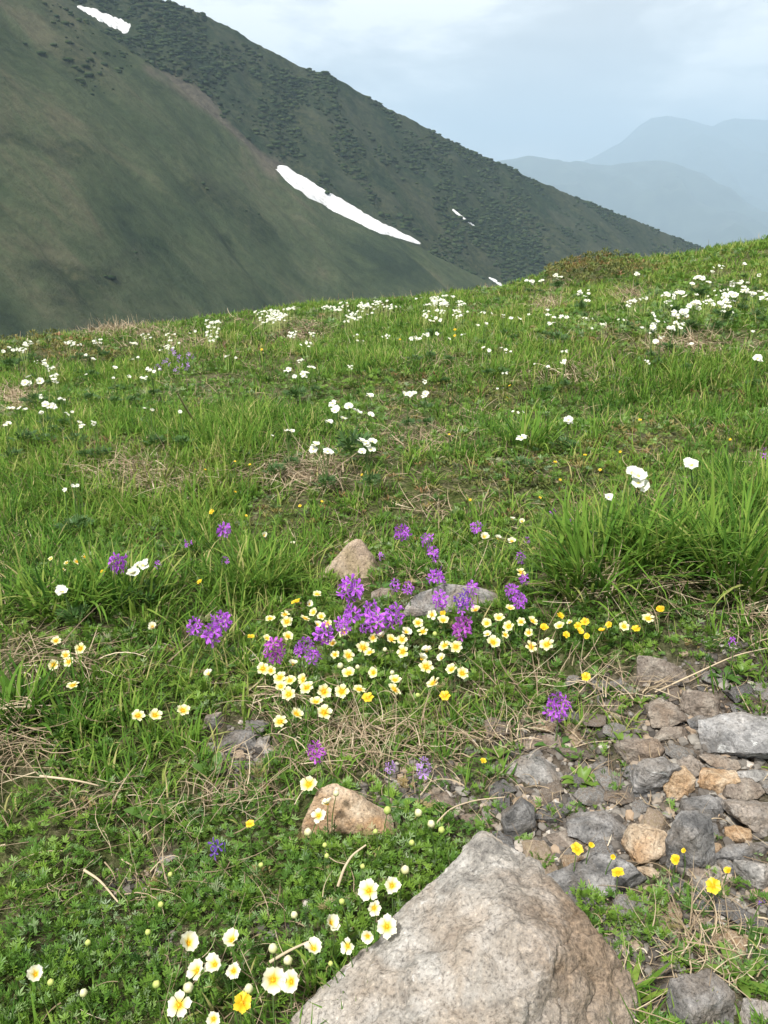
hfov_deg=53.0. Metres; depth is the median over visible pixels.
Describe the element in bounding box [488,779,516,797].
stone
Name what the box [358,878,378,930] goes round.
cream flower
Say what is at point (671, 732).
stone
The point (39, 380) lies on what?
white anemone
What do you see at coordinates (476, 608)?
cream flower
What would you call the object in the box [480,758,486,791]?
yellow flower
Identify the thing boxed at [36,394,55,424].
white anemone
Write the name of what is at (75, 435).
white anemone
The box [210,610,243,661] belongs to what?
primrose
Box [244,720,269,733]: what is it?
rock
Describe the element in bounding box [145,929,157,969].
bud
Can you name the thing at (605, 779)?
stone
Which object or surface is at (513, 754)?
stone
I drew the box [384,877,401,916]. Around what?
cream flower
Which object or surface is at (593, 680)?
stone
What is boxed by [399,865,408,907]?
bud
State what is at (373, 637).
cream flower
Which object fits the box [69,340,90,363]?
white anemone
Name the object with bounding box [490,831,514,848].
stone
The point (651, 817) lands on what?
stone
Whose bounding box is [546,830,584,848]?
stone
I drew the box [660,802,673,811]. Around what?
stone
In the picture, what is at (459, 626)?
primrose
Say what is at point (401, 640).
cream flower
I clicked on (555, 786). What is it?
stone
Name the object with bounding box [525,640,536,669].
cream flower
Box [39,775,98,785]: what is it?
dry stalk
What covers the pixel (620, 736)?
leafy rosette
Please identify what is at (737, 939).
stone
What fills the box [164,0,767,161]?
sky
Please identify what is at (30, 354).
white anemone
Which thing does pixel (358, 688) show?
cream flower
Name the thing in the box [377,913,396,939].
cream flower
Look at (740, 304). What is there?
white anemone
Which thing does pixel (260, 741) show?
rock
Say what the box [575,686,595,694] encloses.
stone
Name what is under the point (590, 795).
stone
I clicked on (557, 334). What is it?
white anemone
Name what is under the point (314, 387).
white anemone
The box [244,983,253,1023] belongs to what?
bud
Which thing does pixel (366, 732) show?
dry grass
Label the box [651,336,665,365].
white anemone
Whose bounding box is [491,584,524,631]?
primrose
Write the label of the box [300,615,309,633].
cream flower
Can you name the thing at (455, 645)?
cream flower
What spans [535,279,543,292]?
white anemone
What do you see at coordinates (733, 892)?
stone
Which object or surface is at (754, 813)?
stone
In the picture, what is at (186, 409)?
dry stalk
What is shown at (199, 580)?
yellow flower
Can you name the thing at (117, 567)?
primrose
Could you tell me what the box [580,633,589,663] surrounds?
yellow flower
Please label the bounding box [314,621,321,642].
cream flower
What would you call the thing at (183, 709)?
cream flower
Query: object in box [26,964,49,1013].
cream flower
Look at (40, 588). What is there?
grass tussock
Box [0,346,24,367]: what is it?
white anemone
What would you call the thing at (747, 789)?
stone
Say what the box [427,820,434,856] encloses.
bud
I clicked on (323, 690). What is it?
cream flower
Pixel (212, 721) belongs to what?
rock
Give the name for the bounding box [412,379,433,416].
white anemone
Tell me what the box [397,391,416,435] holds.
white anemone
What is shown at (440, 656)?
cream flower
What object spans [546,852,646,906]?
stone
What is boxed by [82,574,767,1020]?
gravel
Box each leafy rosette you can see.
[124,797,176,825]
[192,752,225,779]
[483,740,513,766]
[561,764,599,789]
[612,731,632,740]
[630,695,649,707]
[668,937,705,969]
[705,940,767,997]
[727,656,760,678]
[730,914,767,945]
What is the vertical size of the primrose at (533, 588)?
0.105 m
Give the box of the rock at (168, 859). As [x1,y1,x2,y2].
[160,855,174,862]
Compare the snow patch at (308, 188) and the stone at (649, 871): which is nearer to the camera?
the stone at (649, 871)
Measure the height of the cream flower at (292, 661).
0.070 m
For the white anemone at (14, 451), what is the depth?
2.81 m
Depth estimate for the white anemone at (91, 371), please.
4.83 m
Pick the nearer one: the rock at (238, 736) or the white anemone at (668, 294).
the rock at (238, 736)
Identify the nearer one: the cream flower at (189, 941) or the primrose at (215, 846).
the cream flower at (189, 941)
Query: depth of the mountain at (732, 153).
6665.01 m
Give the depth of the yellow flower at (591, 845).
1.05 m
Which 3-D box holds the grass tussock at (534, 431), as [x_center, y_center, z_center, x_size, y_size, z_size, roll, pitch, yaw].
[0.492,-0.284,2.587,0.417,0.204,0.348,-15,26,-32]
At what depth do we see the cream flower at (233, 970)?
0.85 m
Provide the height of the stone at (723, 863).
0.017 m
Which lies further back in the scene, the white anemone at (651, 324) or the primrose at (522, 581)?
the white anemone at (651, 324)
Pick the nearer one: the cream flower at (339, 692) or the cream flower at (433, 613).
the cream flower at (339, 692)
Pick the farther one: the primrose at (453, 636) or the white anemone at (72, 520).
the white anemone at (72, 520)
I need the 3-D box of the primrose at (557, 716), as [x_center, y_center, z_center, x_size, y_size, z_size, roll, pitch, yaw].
[0.295,0.353,1.305,0.057,0.119,0.060,13,26,30]
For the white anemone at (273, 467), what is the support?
on the ground at (56, 829)
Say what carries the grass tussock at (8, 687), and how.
on the ground at (56, 829)
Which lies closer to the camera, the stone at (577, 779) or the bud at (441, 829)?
the bud at (441, 829)
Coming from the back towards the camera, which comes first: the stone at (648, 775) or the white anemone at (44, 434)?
the white anemone at (44, 434)
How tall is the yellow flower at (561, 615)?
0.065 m
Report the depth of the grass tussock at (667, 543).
1.59 m
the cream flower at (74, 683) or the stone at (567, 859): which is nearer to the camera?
the stone at (567, 859)
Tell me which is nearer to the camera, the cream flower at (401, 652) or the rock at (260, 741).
the rock at (260, 741)
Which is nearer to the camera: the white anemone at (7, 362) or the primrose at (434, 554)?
the primrose at (434, 554)
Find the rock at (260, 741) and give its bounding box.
[253,737,273,754]
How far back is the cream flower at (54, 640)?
1.48 m
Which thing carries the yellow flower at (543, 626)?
on the ground at (56, 829)
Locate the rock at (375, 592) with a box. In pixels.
[371,587,393,599]
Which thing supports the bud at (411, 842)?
on the ground at (56, 829)
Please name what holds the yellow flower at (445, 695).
on the ground at (56, 829)
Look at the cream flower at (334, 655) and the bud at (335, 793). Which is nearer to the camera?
the bud at (335, 793)
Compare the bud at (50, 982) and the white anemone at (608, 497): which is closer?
the bud at (50, 982)
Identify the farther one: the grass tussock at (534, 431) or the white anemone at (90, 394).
the white anemone at (90, 394)
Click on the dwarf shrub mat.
(572, 264)
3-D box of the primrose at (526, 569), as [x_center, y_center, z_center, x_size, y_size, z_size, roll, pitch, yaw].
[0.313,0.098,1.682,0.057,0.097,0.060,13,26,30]
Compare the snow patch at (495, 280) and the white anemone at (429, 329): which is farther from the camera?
the snow patch at (495, 280)
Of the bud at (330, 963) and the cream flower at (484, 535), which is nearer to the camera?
the bud at (330, 963)
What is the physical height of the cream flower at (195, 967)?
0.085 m
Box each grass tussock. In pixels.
[0,545,125,631]
[0,649,83,744]
[8,684,111,763]
[30,529,197,623]
[180,520,329,609]
[470,392,577,453]
[486,470,736,628]
[557,461,767,593]
[597,930,677,1020]
[611,458,767,614]
[669,439,767,520]
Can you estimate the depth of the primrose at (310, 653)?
1.46 m
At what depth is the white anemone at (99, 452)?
2.75 m
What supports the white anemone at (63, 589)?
on the ground at (56, 829)
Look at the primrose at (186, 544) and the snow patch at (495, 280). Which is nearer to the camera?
the primrose at (186, 544)
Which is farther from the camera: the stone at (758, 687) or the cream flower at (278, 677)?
the cream flower at (278, 677)
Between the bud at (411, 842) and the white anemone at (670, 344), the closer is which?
the bud at (411, 842)
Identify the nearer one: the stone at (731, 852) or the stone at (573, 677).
the stone at (731, 852)
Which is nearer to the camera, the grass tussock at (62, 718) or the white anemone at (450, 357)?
the grass tussock at (62, 718)
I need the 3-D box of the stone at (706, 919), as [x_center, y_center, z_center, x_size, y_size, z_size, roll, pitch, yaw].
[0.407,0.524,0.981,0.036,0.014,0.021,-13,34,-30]
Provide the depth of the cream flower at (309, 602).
1.71 m
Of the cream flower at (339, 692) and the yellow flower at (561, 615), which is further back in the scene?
the yellow flower at (561, 615)
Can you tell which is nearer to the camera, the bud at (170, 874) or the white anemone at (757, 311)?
the bud at (170, 874)
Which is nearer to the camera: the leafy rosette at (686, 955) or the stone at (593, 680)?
the leafy rosette at (686, 955)
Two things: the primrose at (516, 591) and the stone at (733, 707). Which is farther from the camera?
the primrose at (516, 591)
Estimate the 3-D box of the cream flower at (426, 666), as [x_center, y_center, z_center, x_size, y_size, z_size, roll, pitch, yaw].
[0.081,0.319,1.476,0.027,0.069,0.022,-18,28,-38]
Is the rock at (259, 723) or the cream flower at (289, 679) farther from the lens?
the cream flower at (289, 679)
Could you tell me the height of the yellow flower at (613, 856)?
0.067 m
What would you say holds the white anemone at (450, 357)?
on the ground at (56, 829)
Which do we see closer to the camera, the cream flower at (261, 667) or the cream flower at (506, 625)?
the cream flower at (261, 667)
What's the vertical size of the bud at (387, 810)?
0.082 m
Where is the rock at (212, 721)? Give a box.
[204,712,224,729]
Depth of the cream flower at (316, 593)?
1.74 m
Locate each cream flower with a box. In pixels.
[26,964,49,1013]
[48,659,57,684]
[50,636,63,666]
[61,650,70,680]
[64,657,72,689]
[66,681,79,702]
[75,642,88,673]
[132,709,144,738]
[148,622,156,648]
[149,708,161,740]
[167,990,191,1023]
[177,704,189,733]
[180,931,198,980]
[186,958,204,1001]
[203,952,229,1001]
[204,669,215,700]
[206,1011,219,1023]
[222,927,238,987]
[225,962,240,1019]
[257,662,267,692]
[261,967,285,1023]
[263,634,270,640]
[266,615,275,626]
[266,665,275,687]
[273,672,285,693]
[273,715,287,741]
[275,681,285,709]
[280,969,298,1016]
[281,610,289,631]
[281,616,292,627]
[282,686,294,717]
[283,631,292,648]
[284,675,295,685]
[289,659,297,679]
[291,707,303,738]
[298,673,306,684]
[299,681,312,707]
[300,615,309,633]
[300,776,316,803]
[304,936,321,976]
[306,600,312,622]
[308,808,325,850]
[309,608,316,628]
[310,696,322,728]
[313,590,320,609]
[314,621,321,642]
[317,612,325,636]
[317,683,331,702]
[317,704,332,728]
[321,797,330,842]
[323,620,331,627]
[327,914,340,958]
[328,639,336,658]
[331,651,338,669]
[335,683,349,715]
[339,628,348,648]
[340,937,354,967]
[342,667,354,697]
[343,649,354,666]
[353,685,365,712]
[356,641,369,659]
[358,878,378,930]
[361,930,373,951]
[364,648,374,669]
[367,900,380,941]
[368,633,377,656]
[368,667,376,693]
[377,631,385,660]
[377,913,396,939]
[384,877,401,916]
[387,634,396,659]
[388,683,400,710]
[389,674,401,703]
[397,634,407,644]
[397,645,407,665]
[402,627,411,651]
[413,618,422,641]
[417,627,427,652]
[418,660,433,682]
[419,652,427,675]
[421,645,431,659]
[426,676,438,705]
[427,610,436,631]
[436,653,444,675]
[437,615,448,640]
[439,640,450,663]
[445,663,456,693]
[449,641,462,660]
[457,666,468,696]
[470,605,479,628]
[481,532,489,553]
[482,618,490,644]
[483,630,491,655]
[487,634,499,660]
[494,613,504,634]
[502,620,513,649]
[502,631,508,653]
[505,604,514,630]
[508,537,515,560]
[516,568,525,590]
[517,617,525,643]
[524,628,532,655]
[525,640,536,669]
[529,616,537,642]
[539,637,553,667]
[554,621,563,648]
[619,621,628,649]
[642,613,653,644]
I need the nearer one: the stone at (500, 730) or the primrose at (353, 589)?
the stone at (500, 730)
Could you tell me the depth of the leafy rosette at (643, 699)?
1.38 m
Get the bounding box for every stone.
[484,717,517,736]
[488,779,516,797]
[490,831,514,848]
[493,795,509,813]
[501,797,535,839]
[504,749,519,757]
[505,754,563,784]
[512,796,541,808]
[519,787,533,794]
[522,734,564,750]
[522,839,557,873]
[529,749,542,756]
[530,723,554,732]
[535,802,569,823]
[541,780,563,804]
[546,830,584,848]
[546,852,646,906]
[547,748,556,755]
[559,747,593,760]
[560,709,578,722]
[560,854,583,866]
[564,723,582,746]
[565,675,578,687]
[566,772,584,789]
[566,810,626,844]
[572,785,606,805]
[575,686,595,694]
[582,713,606,727]
[587,840,613,854]
[590,677,610,692]
[591,760,605,768]
[592,766,623,791]
[597,691,609,705]
[603,723,629,739]
[604,790,633,804]
[605,698,630,716]
[608,679,635,692]
[613,738,664,763]
[613,894,650,923]
[621,764,635,778]
[621,823,667,864]
[630,756,681,797]
[632,799,650,812]
[636,655,688,685]
[637,866,659,877]
[640,807,666,829]
[644,698,687,727]
[653,913,683,934]
[654,726,686,741]
[655,876,685,900]
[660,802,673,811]
[663,765,695,800]
[665,685,680,701]
[665,743,693,759]
[665,810,716,869]
[665,902,682,918]
[666,968,734,1023]
[677,755,704,776]
[680,689,720,716]
[680,794,724,819]
[687,715,709,729]
[688,867,710,878]
[691,886,713,909]
[691,912,710,932]
[696,685,705,691]
[697,711,767,758]
[697,767,740,794]
[699,753,740,770]
[701,670,728,686]
[711,927,747,966]
[712,823,719,837]
[714,896,767,929]
[715,843,721,852]
[716,842,767,861]
[716,859,733,874]
[721,799,767,836]
[722,683,753,702]
[722,777,764,800]
[724,825,752,842]
[728,891,735,896]
[730,704,746,712]
[733,860,767,890]
[737,769,767,781]
[740,997,767,1023]
[753,680,767,699]
[755,891,767,910]
[762,783,767,793]
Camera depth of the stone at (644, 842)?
1.09 m
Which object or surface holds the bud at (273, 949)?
on the ground at (56, 829)
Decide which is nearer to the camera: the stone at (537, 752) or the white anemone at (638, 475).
the stone at (537, 752)
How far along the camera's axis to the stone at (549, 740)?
1.32 m
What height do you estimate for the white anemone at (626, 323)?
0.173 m
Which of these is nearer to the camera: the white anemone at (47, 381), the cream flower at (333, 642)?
the cream flower at (333, 642)
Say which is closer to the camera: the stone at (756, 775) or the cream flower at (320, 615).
the stone at (756, 775)
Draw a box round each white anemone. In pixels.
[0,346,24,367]
[0,421,22,459]
[6,406,38,449]
[18,375,47,403]
[22,340,42,360]
[33,411,56,444]
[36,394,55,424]
[41,401,64,433]
[42,362,52,390]
[49,373,58,391]
[51,378,67,407]
[52,488,87,534]
[55,585,90,624]
[57,397,72,424]
[63,411,87,445]
[65,484,94,528]
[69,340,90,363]
[75,421,94,457]
[82,374,96,402]
[84,354,99,376]
[90,420,113,460]
[92,338,111,360]
[107,377,122,401]
[109,366,124,392]
[114,566,155,607]
[124,374,140,404]
[127,559,167,594]
[129,342,141,360]
[142,407,165,451]
[145,367,159,397]
[172,410,193,447]
[260,435,284,479]
[278,429,299,473]
[281,313,286,328]
[281,367,308,398]
[287,334,294,352]
[300,341,311,359]
[307,366,321,393]
[309,441,336,497]
[320,393,378,468]
[345,312,355,327]
[357,438,382,496]
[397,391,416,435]
[405,335,422,362]
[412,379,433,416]
[417,390,434,429]
[424,316,441,335]
[425,332,438,363]
[443,337,454,363]
[477,322,487,343]
[481,346,493,379]
[492,347,510,376]
[499,314,507,332]
[504,434,534,472]
[507,316,521,338]
[524,279,534,294]
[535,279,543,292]
[538,365,552,390]
[540,313,551,334]
[541,314,570,340]
[547,415,577,453]
[549,273,564,289]
[558,359,572,391]
[572,290,591,307]
[579,299,590,315]
[589,493,615,540]
[611,466,649,524]
[619,304,633,333]
[626,298,637,316]
[634,272,642,287]
[645,312,658,333]
[645,314,658,361]
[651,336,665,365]
[660,291,686,312]
[660,320,682,349]
[663,300,670,313]
[665,309,688,336]
[676,457,709,501]
[677,342,693,370]
[679,299,701,328]
[682,308,692,335]
[687,275,710,298]
[702,298,712,315]
[704,302,731,332]
[708,291,739,320]
[728,279,743,302]
[732,285,748,310]
[745,354,762,392]
[747,290,767,316]
[751,273,760,289]
[754,296,767,323]
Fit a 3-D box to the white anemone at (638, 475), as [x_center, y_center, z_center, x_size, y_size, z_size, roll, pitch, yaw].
[0.557,-0.015,1.711,0.091,0.181,0.089,-14,26,-32]
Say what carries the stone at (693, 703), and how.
on the ground at (56, 829)
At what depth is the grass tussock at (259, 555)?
1.87 m
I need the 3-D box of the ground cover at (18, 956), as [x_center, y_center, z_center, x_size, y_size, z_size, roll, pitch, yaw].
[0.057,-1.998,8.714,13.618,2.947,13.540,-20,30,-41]
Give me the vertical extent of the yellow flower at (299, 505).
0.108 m
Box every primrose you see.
[107,553,126,581]
[180,540,201,576]
[186,616,212,668]
[196,837,248,909]
[200,623,236,679]
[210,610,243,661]
[216,522,231,561]
[262,636,292,692]
[294,644,313,689]
[297,636,324,680]
[301,740,346,793]
[303,648,333,696]
[312,621,336,671]
[334,616,359,660]
[336,573,363,625]
[336,601,368,651]
[349,623,374,667]
[353,600,386,651]
[356,607,389,662]
[366,552,396,588]
[377,602,404,654]
[377,761,418,823]
[388,578,403,621]
[391,523,411,559]
[393,581,419,624]
[397,756,446,817]
[418,546,438,585]
[420,533,434,569]
[426,566,445,613]
[428,589,450,637]
[444,615,479,667]
[445,588,477,637]
[447,598,475,645]
[453,580,480,625]
[461,598,488,643]
[467,521,485,561]
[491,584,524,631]
[499,592,529,642]
[504,572,533,618]
[506,551,534,593]
[512,537,537,576]
[534,691,571,756]
[708,636,743,684]
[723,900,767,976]
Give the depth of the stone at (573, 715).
1.37 m
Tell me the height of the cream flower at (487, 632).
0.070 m
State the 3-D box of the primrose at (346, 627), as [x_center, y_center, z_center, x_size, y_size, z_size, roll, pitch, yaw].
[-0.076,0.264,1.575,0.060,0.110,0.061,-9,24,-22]
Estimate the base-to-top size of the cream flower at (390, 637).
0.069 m
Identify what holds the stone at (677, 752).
on the ground at (56, 829)
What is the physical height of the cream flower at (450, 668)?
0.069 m
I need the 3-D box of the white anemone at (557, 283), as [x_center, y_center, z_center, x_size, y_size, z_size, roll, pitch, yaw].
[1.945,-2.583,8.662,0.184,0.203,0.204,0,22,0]
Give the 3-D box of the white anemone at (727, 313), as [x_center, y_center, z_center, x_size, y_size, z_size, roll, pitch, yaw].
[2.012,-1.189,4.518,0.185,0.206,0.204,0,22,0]
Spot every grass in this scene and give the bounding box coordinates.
[0,236,767,1023]
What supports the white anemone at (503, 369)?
on the ground at (56, 829)
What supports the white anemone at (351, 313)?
on the ground at (56, 829)
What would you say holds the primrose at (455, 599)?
on the ground at (56, 829)
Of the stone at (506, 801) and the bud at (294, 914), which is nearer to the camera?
the bud at (294, 914)
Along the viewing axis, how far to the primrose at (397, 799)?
1.18 m
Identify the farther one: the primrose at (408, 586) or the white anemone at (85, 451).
the white anemone at (85, 451)
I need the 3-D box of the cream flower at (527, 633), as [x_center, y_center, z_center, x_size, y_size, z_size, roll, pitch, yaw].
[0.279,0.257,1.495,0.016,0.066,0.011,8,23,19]
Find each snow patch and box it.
[77,5,130,33]
[276,165,419,243]
[452,209,474,225]
[489,277,501,285]
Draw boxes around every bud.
[47,978,66,1022]
[80,988,97,1023]
[85,939,95,984]
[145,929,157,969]
[152,980,160,1023]
[158,901,169,941]
[168,872,178,912]
[183,982,196,1023]
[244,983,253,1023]
[258,862,263,901]
[268,943,277,967]
[282,955,292,995]
[291,911,297,945]
[304,828,311,875]
[322,842,326,875]
[324,853,331,886]
[328,961,337,982]
[331,790,338,833]
[337,663,344,683]
[339,898,349,938]
[359,864,364,910]
[373,829,377,869]
[383,647,386,674]
[383,806,390,851]
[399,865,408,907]
[408,840,414,882]
[415,809,421,854]
[416,693,420,721]
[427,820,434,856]
[433,631,436,660]
[435,826,444,868]
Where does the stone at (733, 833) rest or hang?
on the ground at (56, 829)
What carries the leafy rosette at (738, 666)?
on the ground at (56, 829)
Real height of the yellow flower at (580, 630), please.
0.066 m
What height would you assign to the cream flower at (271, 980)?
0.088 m
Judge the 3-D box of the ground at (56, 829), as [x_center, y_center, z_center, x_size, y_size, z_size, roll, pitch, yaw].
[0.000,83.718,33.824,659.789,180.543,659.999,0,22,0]
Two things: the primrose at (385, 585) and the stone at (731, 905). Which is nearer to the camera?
the stone at (731, 905)
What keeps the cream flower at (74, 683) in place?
on the ground at (56, 829)
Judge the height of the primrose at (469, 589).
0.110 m
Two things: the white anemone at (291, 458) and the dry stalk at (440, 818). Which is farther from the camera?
the white anemone at (291, 458)
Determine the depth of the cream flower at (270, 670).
1.45 m
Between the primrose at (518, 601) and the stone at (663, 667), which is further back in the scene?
the primrose at (518, 601)
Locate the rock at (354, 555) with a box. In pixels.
[319,539,379,580]
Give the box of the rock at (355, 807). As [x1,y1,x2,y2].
[302,783,394,837]
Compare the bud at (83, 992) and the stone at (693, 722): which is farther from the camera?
the stone at (693, 722)
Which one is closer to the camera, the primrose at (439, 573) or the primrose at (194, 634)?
the primrose at (194, 634)
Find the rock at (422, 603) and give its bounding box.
[403,584,497,616]
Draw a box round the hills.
[496,156,767,247]
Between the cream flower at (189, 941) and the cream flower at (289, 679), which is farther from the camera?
the cream flower at (289, 679)
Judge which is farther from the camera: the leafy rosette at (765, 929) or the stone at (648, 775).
the stone at (648, 775)
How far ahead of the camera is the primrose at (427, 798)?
1.17 m
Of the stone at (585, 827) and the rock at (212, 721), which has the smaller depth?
the stone at (585, 827)
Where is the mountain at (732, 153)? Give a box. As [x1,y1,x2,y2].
[582,116,767,212]
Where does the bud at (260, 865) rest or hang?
on the ground at (56, 829)
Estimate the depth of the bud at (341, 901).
0.93 m
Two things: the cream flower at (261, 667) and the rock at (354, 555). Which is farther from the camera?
the rock at (354, 555)
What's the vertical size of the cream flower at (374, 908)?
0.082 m
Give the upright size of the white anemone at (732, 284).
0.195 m
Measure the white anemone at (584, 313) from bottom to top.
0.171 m
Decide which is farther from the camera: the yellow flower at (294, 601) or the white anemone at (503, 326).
the white anemone at (503, 326)
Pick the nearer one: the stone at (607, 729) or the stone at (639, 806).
the stone at (639, 806)
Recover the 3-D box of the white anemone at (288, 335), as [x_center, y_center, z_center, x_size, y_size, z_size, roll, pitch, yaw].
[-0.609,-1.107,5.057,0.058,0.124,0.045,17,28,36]
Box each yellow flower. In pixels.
[197,579,204,600]
[233,991,250,1023]
[246,820,253,856]
[291,598,299,620]
[296,504,301,540]
[361,692,373,715]
[439,691,450,719]
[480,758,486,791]
[540,623,548,655]
[555,612,563,634]
[563,631,569,659]
[571,842,583,870]
[574,622,581,645]
[575,627,583,655]
[580,618,589,632]
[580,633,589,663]
[581,672,589,703]
[586,842,594,863]
[605,621,611,640]
[605,854,615,874]
[612,867,623,895]
[631,625,639,653]
[656,606,663,629]
[670,854,679,885]
[681,848,685,878]
[706,877,720,914]
[720,867,730,897]
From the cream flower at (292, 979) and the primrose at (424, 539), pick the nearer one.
the cream flower at (292, 979)
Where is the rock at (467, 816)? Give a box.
[459,813,480,828]
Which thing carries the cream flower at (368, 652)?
on the ground at (56, 829)
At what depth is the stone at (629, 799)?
1.20 m
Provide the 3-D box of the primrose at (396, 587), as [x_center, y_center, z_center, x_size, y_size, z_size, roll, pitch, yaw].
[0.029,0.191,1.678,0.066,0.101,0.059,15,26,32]
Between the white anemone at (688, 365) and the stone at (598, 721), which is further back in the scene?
the white anemone at (688, 365)
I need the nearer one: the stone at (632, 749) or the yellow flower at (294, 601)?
the stone at (632, 749)
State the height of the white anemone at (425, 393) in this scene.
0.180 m
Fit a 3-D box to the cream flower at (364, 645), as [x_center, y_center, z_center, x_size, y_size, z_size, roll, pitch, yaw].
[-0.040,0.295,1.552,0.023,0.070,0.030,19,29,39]
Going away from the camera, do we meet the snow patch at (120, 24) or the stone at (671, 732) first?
the stone at (671, 732)
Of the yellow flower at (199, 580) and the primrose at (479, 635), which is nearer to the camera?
the primrose at (479, 635)
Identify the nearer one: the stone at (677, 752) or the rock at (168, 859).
the rock at (168, 859)
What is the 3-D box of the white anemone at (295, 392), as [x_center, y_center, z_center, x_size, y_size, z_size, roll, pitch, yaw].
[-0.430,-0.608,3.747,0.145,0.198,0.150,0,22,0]
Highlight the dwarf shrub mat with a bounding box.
[0,246,767,596]
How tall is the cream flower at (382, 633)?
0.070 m
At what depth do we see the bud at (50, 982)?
0.84 m
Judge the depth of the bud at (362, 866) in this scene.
0.97 m
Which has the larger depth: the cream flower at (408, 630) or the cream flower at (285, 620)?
the cream flower at (285, 620)
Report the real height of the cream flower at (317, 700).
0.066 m
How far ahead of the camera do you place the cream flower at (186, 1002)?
0.81 m
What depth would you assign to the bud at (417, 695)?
1.39 m
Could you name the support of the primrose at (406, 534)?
on the ground at (56, 829)
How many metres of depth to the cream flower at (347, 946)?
0.87 m
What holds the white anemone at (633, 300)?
on the ground at (56, 829)
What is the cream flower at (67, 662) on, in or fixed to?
on the ground at (56, 829)
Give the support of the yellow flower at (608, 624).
on the ground at (56, 829)
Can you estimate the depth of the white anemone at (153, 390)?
3.78 m
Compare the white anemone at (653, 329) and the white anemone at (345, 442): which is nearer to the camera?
the white anemone at (345, 442)
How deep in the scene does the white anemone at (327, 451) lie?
2.27 m
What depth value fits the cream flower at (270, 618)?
1.65 m
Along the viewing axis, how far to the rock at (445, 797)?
1.20 m
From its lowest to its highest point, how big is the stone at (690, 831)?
0.103 m
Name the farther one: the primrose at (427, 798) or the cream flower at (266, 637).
the cream flower at (266, 637)
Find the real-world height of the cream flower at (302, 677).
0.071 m
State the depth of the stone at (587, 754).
1.28 m
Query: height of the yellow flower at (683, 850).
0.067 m
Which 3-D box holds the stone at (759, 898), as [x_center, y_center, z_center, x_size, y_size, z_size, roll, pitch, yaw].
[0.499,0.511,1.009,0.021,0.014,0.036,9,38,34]
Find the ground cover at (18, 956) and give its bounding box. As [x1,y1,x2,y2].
[0,234,767,1023]
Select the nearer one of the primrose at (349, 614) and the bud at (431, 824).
the bud at (431, 824)
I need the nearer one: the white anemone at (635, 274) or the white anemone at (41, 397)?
the white anemone at (41, 397)
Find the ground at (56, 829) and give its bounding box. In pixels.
[0,249,767,1023]
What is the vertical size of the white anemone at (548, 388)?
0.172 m
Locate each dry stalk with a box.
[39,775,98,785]
[83,869,117,901]
[177,393,191,417]
[269,941,309,963]
[337,844,365,886]
[429,797,504,830]
[654,648,767,692]
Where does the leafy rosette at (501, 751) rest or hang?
on the ground at (56, 829)
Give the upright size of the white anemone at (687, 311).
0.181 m
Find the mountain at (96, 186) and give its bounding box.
[0,0,699,338]
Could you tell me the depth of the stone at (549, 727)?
1.35 m
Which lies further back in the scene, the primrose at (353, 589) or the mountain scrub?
the mountain scrub
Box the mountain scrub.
[4,0,703,283]
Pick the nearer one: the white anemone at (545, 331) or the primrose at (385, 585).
the primrose at (385, 585)
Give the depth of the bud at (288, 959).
0.85 m
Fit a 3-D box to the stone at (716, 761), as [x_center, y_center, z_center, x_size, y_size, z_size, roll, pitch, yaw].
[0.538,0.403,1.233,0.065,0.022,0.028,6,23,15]
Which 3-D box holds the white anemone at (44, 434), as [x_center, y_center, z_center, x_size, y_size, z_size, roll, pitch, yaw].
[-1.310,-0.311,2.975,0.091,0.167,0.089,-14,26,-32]
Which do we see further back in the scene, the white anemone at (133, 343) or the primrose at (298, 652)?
the white anemone at (133, 343)
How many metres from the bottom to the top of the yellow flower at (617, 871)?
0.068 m
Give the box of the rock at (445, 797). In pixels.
[422,791,455,809]
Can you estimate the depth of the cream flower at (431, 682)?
1.42 m
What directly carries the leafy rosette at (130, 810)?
on the ground at (56, 829)
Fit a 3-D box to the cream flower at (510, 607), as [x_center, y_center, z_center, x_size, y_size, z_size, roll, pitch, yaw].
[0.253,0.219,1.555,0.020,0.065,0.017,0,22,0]
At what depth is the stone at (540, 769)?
1.27 m
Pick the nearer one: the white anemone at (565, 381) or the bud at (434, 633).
the bud at (434, 633)
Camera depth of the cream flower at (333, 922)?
0.89 m
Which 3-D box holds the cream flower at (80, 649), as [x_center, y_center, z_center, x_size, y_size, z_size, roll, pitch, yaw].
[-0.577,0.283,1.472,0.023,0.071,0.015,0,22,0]
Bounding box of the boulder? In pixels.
[290,830,641,1023]
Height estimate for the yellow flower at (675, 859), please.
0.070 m
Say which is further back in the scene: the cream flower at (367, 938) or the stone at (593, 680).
the stone at (593, 680)
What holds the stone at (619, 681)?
on the ground at (56, 829)
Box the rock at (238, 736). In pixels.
[216,729,255,754]
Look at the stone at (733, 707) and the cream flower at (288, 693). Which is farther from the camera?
the cream flower at (288, 693)
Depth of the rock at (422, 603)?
1.65 m
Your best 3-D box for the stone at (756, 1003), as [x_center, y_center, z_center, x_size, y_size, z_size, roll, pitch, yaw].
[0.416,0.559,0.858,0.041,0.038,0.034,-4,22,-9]
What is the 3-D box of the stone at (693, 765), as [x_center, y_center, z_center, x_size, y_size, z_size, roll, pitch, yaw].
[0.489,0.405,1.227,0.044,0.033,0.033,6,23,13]
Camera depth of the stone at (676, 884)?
1.04 m
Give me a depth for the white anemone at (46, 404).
3.11 m
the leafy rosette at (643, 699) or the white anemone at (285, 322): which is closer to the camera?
the leafy rosette at (643, 699)

